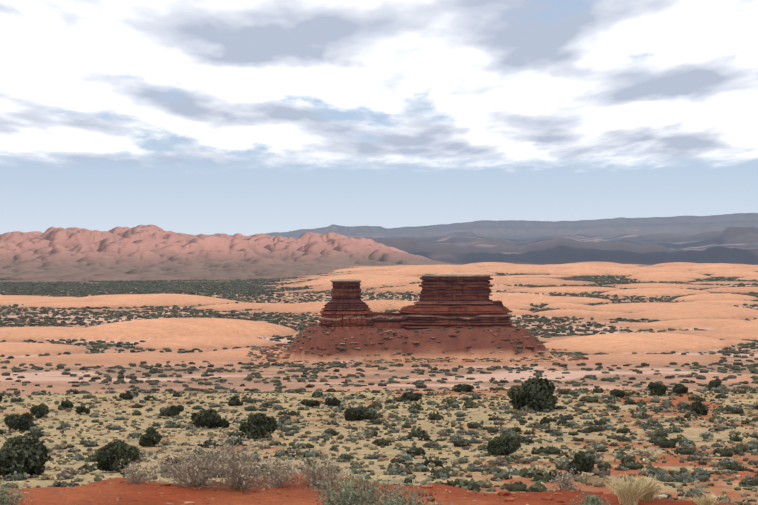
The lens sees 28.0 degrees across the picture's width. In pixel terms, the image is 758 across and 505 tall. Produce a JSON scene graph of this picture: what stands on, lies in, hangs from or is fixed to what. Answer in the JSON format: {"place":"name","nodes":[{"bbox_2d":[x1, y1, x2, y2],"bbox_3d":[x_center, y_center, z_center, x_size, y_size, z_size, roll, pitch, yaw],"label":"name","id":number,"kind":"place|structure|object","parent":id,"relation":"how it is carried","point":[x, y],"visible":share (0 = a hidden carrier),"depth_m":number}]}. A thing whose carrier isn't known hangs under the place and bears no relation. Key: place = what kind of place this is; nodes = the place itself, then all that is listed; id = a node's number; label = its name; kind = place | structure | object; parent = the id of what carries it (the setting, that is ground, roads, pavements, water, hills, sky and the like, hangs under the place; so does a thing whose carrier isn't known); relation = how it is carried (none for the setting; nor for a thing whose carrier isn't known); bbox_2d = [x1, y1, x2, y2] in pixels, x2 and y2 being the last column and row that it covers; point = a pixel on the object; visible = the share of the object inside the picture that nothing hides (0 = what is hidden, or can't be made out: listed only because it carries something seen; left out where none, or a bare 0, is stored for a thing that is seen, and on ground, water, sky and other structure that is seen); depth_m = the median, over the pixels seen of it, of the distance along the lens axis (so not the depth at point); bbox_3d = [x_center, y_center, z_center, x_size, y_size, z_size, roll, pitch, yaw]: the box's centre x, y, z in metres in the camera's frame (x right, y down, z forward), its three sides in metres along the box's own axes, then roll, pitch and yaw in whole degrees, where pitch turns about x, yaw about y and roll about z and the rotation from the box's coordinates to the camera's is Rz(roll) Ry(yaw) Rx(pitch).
{"place":"outdoors","nodes":[
{"label":"outdoors","id":0,"kind":"place"},
{"bbox_2d":[0,262,757,504],"bbox_3d":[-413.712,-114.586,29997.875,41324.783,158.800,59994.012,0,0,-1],"label":"ground","id":1,"kind":"structure","parent":0,"point":[717,316],"depth_m":641.76},
{"bbox_2d":[0,421,722,504],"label":"ledge brush","id":2,"kind":"object","parent":1,"relation":"on","point":[593,501],"depth_m":10.43},
{"bbox_2d":[0,377,722,476],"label":"juniper","id":3,"kind":"object","parent":1,"relation":"on","point":[28,455],"depth_m":118.50},
{"bbox_2d":[6,474,728,504],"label":"ledge pebbles","id":4,"kind":"object","parent":1,"relation":"on","point":[504,493],"visible":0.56,"depth_m":10.46},
{"bbox_2d":[0,388,757,504],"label":"dry grass","id":5,"kind":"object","parent":1,"relation":"on","point":[101,477],"visible":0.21,"depth_m":122.74},
{"bbox_2d":[0,312,757,395],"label":"scrub bushes","id":6,"kind":"object","parent":1,"relation":"on","point":[724,351],"visible":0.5,"depth_m":625.06},
{"bbox_2d":[0,385,757,504],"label":"desert shrubs","id":7,"kind":"object","parent":1,"relation":"on","point":[523,487],"visible":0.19,"depth_m":117.20},
{"bbox_2d":[0,265,757,316],"bbox_3d":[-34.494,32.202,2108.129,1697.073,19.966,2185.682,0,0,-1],"label":"scrub bushes","id":8,"kind":"object","parent":1,"relation":"on","point":[212,287],"visible":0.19,"depth_m":1477.03},
{"bbox_2d":[246,322,588,364],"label":"hill scrub and rocks","id":9,"kind":"object","parent":1,"relation":"on","point":[313,324],"visible":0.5,"depth_m":658.94},
{"bbox_2d":[319,274,517,329],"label":"butte","id":10,"kind":"object","parent":1,"relation":"on","point":[456,300],"visible":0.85,"depth_m":676.37},
{"bbox_2d":[0,213,757,286],"bbox_3d":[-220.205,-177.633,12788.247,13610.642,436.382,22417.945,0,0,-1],"label":"mountains","id":11,"kind":"structure","parent":0,"point":[137,253],"depth_m":4323.87},
{"bbox_2d":[0,0,757,235],"label":"sky","id":12,"kind":"structure","parent":0,"point":[193,117]}
]}

